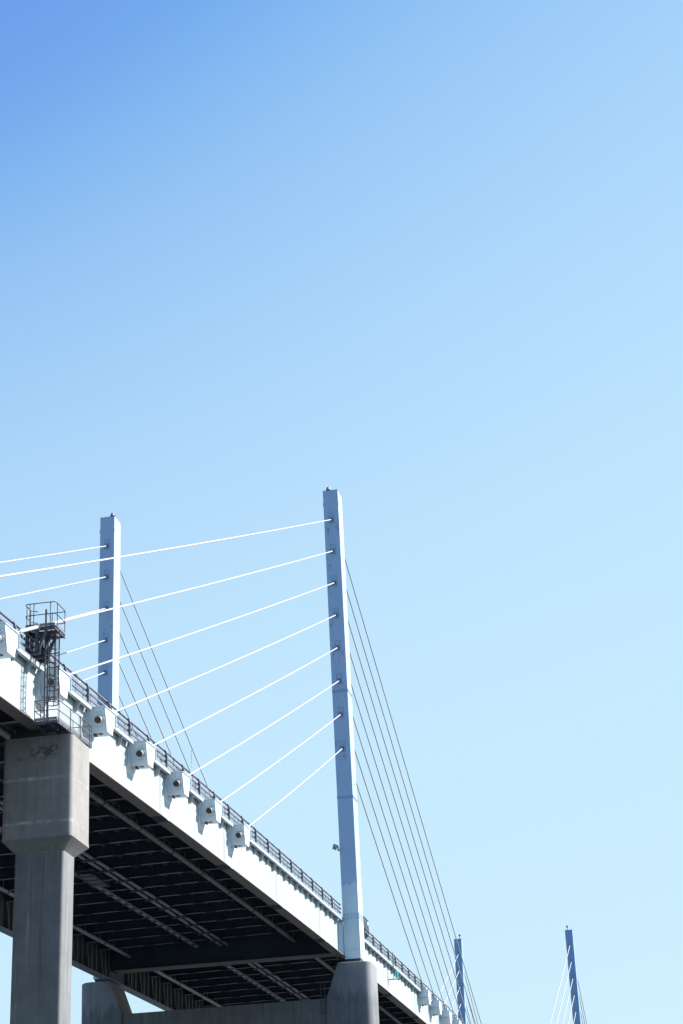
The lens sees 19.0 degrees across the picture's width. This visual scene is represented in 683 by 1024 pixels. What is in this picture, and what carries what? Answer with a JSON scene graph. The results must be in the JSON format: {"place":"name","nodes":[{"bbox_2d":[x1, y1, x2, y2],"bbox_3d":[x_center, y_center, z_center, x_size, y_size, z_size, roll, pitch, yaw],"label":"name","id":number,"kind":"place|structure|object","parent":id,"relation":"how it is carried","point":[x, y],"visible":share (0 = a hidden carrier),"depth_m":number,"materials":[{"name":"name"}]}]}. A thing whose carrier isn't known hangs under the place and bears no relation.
{"place":"outdoors","nodes":[
{"label":"outdoors","id":0,"kind":"place"},
{"bbox_2d":[0,0,682,1023],"label":"sky","id":1,"kind":"structure","parent":0,"point":[420,262],"materials":[{"name":"blue"}]},
{"bbox_3d":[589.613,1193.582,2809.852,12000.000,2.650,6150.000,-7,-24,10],"label":"water","id":2,"kind":"structure","parent":0,"visible":0},
{"bbox_2d":[2,730,88,1023],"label":"concrete pier","id":3,"kind":"structure","parent":2,"relation":"in","point":[45,834],"depth_m":107.87,"materials":[{"name":"concrete"}]},
{"bbox_2d":[29,699,92,747],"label":"access platform","id":4,"kind":"structure","parent":3,"relation":"attached to","point":[51,724],"depth_m":109.45,"materials":[{"name":"grey metal"}]},
{"bbox_2d":[0,647,452,1023],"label":"bridge deck","id":5,"kind":"structure","parent":3,"relation":"on","point":[254,874],"depth_m":171.40,"materials":[{"name":"white metal"}]},
{"bbox_2d":[0,622,19,658],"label":"cable anchor box","id":6,"kind":"object","parent":5,"relation":"attached to","point":[9,640],"visible":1,"depth_m":104.25,"materials":[{"name":"paint"}]},
{"bbox_2d":[25,601,65,665],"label":"access platform","id":7,"kind":"structure","parent":5,"relation":"on","point":[37,653],"depth_m":110.48,"materials":[{"name":"grey metal"}]},
{"bbox_2d":[43,630,59,720],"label":"caged ladder","id":8,"kind":"object","parent":7,"relation":"hanging from","point":[56,646],"visible":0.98,"depth_m":109.89,"materials":[{"name":"grey metal"}]},
{"bbox_2d":[36,667,71,713],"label":"cable anchor box","id":9,"kind":"object","parent":5,"relation":"attached to","point":[65,682],"visible":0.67,"depth_m":111.69,"materials":[{"name":"paint"}]},
{"bbox_2d":[74,864,111,888],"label":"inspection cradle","id":10,"kind":"object","parent":5,"relation":"hanging from","point":[93,880],"visible":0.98,"depth_m":155.75,"materials":[{"name":"grey metal"}]},
{"bbox_2d":[84,706,116,749],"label":"cable anchor box","id":11,"kind":"object","parent":5,"relation":"attached to","point":[102,720],"visible":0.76,"depth_m":119.33,"materials":[{"name":"paint"}]},
{"bbox_2d":[0,880,221,1006],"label":"service pipe","id":12,"kind":"object","parent":5,"relation":"hanging from","point":[82,931],"visible":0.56,"depth_m":187.65,"materials":[{"name":"metal"}]},
{"bbox_2d":[127,740,155,780],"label":"cable anchor box","id":13,"kind":"object","parent":5,"relation":"attached to","point":[141,754],"visible":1,"depth_m":126.97,"materials":[{"name":"paint"}]},
{"bbox_2d":[0,827,286,1001],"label":"runway beam","id":14,"kind":"structure","parent":5,"relation":"attached to","point":[154,920],"depth_m":179.05,"materials":[{"name":"metal"}]},
{"bbox_2d":[0,797,310,999],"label":"twin rail","id":15,"kind":"object","parent":5,"relation":"attached to","point":[133,890],"visible":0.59,"depth_m":171.60,"materials":[{"name":"metal"}]},
{"bbox_2d":[164,771,191,808],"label":"cable anchor box","id":16,"kind":"object","parent":5,"relation":"attached to","point":[177,784],"visible":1,"depth_m":134.62,"materials":[{"name":"paint"}]},
{"bbox_2d":[0,727,402,1023],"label":"service pipe","id":17,"kind":"object","parent":5,"relation":"hanging from","point":[5,734],"visible":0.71,"depth_m":154.90,"materials":[{"name":"metal"}]},
{"bbox_2d":[198,799,222,834],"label":"cable anchor box","id":18,"kind":"object","parent":5,"relation":"attached to","point":[210,811],"visible":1,"depth_m":142.26,"materials":[{"name":"paint"}]},
{"bbox_2d":[0,611,464,1023],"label":"bridge railing","id":19,"kind":"object","parent":5,"relation":"on","point":[130,730],"visible":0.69,"depth_m":144.74,"materials":[{"name":"grey metal"}]},
{"bbox_2d":[228,824,251,856],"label":"cable anchor box","id":20,"kind":"object","parent":5,"relation":"attached to","point":[239,836],"visible":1,"depth_m":149.89,"materials":[{"name":"paint"}]},
{"bbox_2d":[363,916,368,937],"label":"access gate","id":21,"kind":"structure","parent":5,"relation":"attached to","point":[366,934],"depth_m":192.45,"materials":[{"name":"grey metal"}]},
{"bbox_2d":[389,953,398,979],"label":"navigation light","id":22,"kind":"object","parent":5,"relation":"attached to","point":[396,975],"visible":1,"depth_m":209.22,"materials":[{"name":"teal metal"}]},
{"bbox_2d":[418,987,431,1011],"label":"cable anchor box","id":23,"kind":"object","parent":5,"relation":"attached to","point":[424,998],"visible":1,"depth_m":226.35,"materials":[{"name":"paint"}]},
{"bbox_2d":[429,997,441,1020],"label":"cable anchor box","id":24,"kind":"object","parent":5,"relation":"attached to","point":[435,1007],"visible":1,"depth_m":233.37,"materials":[{"name":"paint"}]},
{"bbox_2d":[440,1007,451,1023],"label":"cable anchor box","id":25,"kind":"object","parent":5,"relation":"attached to","point":[446,1017],"visible":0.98,"depth_m":240.38,"materials":[{"name":"paint"}]},
{"bbox_2d":[452,1017,461,1023],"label":"cable anchor box","id":26,"kind":"object","parent":5,"relation":"attached to","point":[456,1020],"visible":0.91,"depth_m":247.30,"materials":[{"name":"paint"}]},
{"bbox_2d":[454,939,466,1023],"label":"bridge pylon","id":27,"kind":"object","parent":5,"relation":"on","point":[461,985],"visible":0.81,"depth_m":422.60,"materials":[{"name":"metal"}]},
{"bbox_2d":[464,972,477,1023],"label":"stay cable","id":28,"kind":"object","parent":27,"relation":"attached to","point":[470,996],"visible":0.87,"depth_m":435.36,"materials":[{"name":"grey metal"}]},
{"bbox_2d":[565,930,581,1023],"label":"bridge pylon","id":29,"kind":"object","parent":5,"relation":"on","point":[569,936],"visible":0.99,"depth_m":418.16,"materials":[{"name":"metal"}]},
{"bbox_2d":[550,945,569,1023],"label":"stay cable","id":30,"kind":"object","parent":29,"relation":"attached to","point":[559,986],"visible":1,"depth_m":386.83,"materials":[{"name":"white metal"}]},
{"bbox_2d":[556,961,571,1023],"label":"stay cable","id":31,"kind":"object","parent":29,"relation":"attached to","point":[563,993],"visible":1,"depth_m":393.33,"materials":[{"name":"white metal"}]},
{"bbox_2d":[562,978,572,1023],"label":"stay cable","id":32,"kind":"object","parent":29,"relation":"attached to","point":[567,1001],"visible":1,"depth_m":399.24,"materials":[{"name":"white metal"}]},
{"bbox_2d":[577,977,586,1023],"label":"stay cable","id":33,"kind":"object","parent":29,"relation":"attached to","point":[582,1002],"visible":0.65,"depth_m":434.78,"materials":[{"name":"grey metal"}]},
{"bbox_2d":[81,961,378,1023],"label":"portal pier","id":34,"kind":"structure","parent":2,"relation":"in","point":[352,996],"depth_m":184.28,"materials":[{"name":"concrete"}]},
{"bbox_2d":[93,516,120,981],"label":"bridge pylon","id":35,"kind":"object","parent":34,"relation":"on","point":[109,597],"visible":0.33,"depth_m":204.14,"materials":[{"name":"metal"}]},
{"bbox_2d":[0,576,106,599],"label":"stay cable","id":36,"kind":"object","parent":35,"relation":"attached to","point":[51,588],"visible":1,"depth_m":187.05,"materials":[{"name":"white metal"}]},
{"bbox_2d":[0,545,106,562],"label":"stay cable","id":37,"kind":"object","parent":35,"relation":"attached to","point":[52,554],"visible":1,"depth_m":188.29,"materials":[{"name":"white metal"}]},
{"bbox_2d":[50,639,105,657],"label":"stay cable","id":38,"kind":"object","parent":35,"relation":"attached to","point":[82,647],"visible":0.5,"depth_m":194.67,"materials":[{"name":"white metal"}]},
{"bbox_2d":[53,608,105,621],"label":"stay cable","id":39,"kind":"object","parent":35,"relation":"attached to","point":[82,614],"visible":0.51,"depth_m":196.13,"materials":[{"name":"white metal"}]},
{"bbox_2d":[74,672,105,683],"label":"stay cable","id":40,"kind":"object","parent":35,"relation":"attached to","point":[92,677],"visible":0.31,"depth_m":197.00,"materials":[{"name":"white metal"}]},
{"bbox_2d":[119,695,136,735],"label":"stay cable","id":41,"kind":"object","parent":35,"relation":"attached to","point":[126,711],"visible":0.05,"depth_m":206.76,"materials":[{"name":"white metal"}]},
{"bbox_2d":[119,663,162,763],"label":"stay cable","id":42,"kind":"object","parent":35,"relation":"attached to","point":[136,704],"visible":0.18,"depth_m":210.77,"materials":[{"name":"white metal"}]},
{"bbox_2d":[119,630,177,769],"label":"stay cable","id":43,"kind":"object","parent":35,"relation":"attached to","point":[145,694],"visible":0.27,"depth_m":214.31,"materials":[{"name":"white metal"}]},
{"bbox_2d":[120,601,197,790],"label":"stay cable","id":44,"kind":"object","parent":35,"relation":"attached to","point":[155,688],"visible":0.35,"depth_m":218.35,"materials":[{"name":"grey metal"}]},
{"bbox_2d":[120,570,212,798],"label":"stay cable","id":45,"kind":"object","parent":35,"relation":"attached to","point":[163,678],"visible":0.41,"depth_m":221.85,"materials":[{"name":"grey metal"}]},
{"bbox_2d":[323,489,364,961],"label":"bridge pylon","id":46,"kind":"object","parent":34,"relation":"on","point":[353,924],"visible":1,"depth_m":194.14,"materials":[{"name":"metal"}]},
{"bbox_2d":[0,519,331,576],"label":"stay cable","id":47,"kind":"object","parent":46,"relation":"attached to","point":[24,572],"visible":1,"depth_m":131.63,"materials":[{"name":"white metal"}]},
{"bbox_2d":[17,550,332,633],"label":"stay cable","id":48,"kind":"object","parent":46,"relation":"attached to","point":[37,626],"visible":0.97,"depth_m":133.05,"materials":[{"name":"white metal"}]},
{"bbox_2d":[69,582,334,674],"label":"stay cable","id":49,"kind":"object","parent":46,"relation":"attached to","point":[84,669],"visible":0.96,"depth_m":140.54,"materials":[{"name":"white metal"}]},
{"bbox_2d":[113,614,336,712],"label":"stay cable","id":50,"kind":"object","parent":46,"relation":"attached to","point":[134,703],"visible":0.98,"depth_m":146.77,"materials":[{"name":"white metal"}]},
{"bbox_2d":[153,647,337,745],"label":"stay cable","id":51,"kind":"object","parent":46,"relation":"attached to","point":[239,700],"visible":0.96,"depth_m":153.12,"materials":[{"name":"white metal"}]},
{"bbox_2d":[188,680,339,775],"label":"stay cable","id":52,"kind":"object","parent":46,"relation":"attached to","point":[261,730],"visible":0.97,"depth_m":159.31,"materials":[{"name":"white metal"}]},
{"bbox_2d":[219,714,340,801],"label":"stay cable","id":53,"kind":"object","parent":46,"relation":"attached to","point":[277,761],"visible":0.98,"depth_m":164.06,"materials":[{"name":"white metal"}]},
{"bbox_2d":[248,748,342,826],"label":"stay cable","id":54,"kind":"object","parent":46,"relation":"attached to","point":[294,789],"visible":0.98,"depth_m":169.94,"materials":[{"name":"white metal"}]},
{"bbox_2d":[332,844,339,851],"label":"security camera","id":55,"kind":"object","parent":46,"relation":"attached to","point":[335,847],"visible":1,"depth_m":189.62,"materials":[{"name":"metal"}]},
{"bbox_2d":[356,782,423,986],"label":"stay cable","id":56,"kind":"object","parent":46,"relation":"attached to","point":[388,880],"visible":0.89,"depth_m":210.01,"materials":[{"name":"grey metal"}]},
{"bbox_2d":[354,747,434,996],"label":"stay cable","id":57,"kind":"object","parent":46,"relation":"attached to","point":[392,868],"visible":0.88,"depth_m":214.01,"materials":[{"name":"grey metal"}]},
{"bbox_2d":[353,717,444,1006],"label":"stay cable","id":58,"kind":"object","parent":46,"relation":"attached to","point":[397,858],"visible":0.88,"depth_m":217.90,"materials":[{"name":"grey metal"}]},
{"bbox_2d":[351,683,454,1016],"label":"stay cable","id":59,"kind":"object","parent":46,"relation":"attached to","point":[400,843],"visible":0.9,"depth_m":221.02,"materials":[{"name":"grey metal"}]},
{"bbox_2d":[349,650,463,1023],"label":"stay cable","id":60,"kind":"object","parent":46,"relation":"attached to","point":[404,830],"visible":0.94,"depth_m":224.29,"materials":[{"name":"white metal"}]},
{"bbox_2d":[348,620,469,1023],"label":"stay cable","id":61,"kind":"object","parent":46,"relation":"attached to","point":[406,813],"visible":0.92,"depth_m":226.99,"materials":[{"name":"white metal"}]},
{"bbox_2d":[346,588,475,1023],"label":"stay cable","id":62,"kind":"object","parent":46,"relation":"attached to","point":[407,796],"visible":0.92,"depth_m":229.78,"materials":[{"name":"white metal"}]},
{"bbox_2d":[345,559,481,1023],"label":"stay cable","id":63,"kind":"object","parent":46,"relation":"attached to","point":[410,781],"visible":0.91,"depth_m":232.79,"materials":[{"name":"white metal"}]}
]}

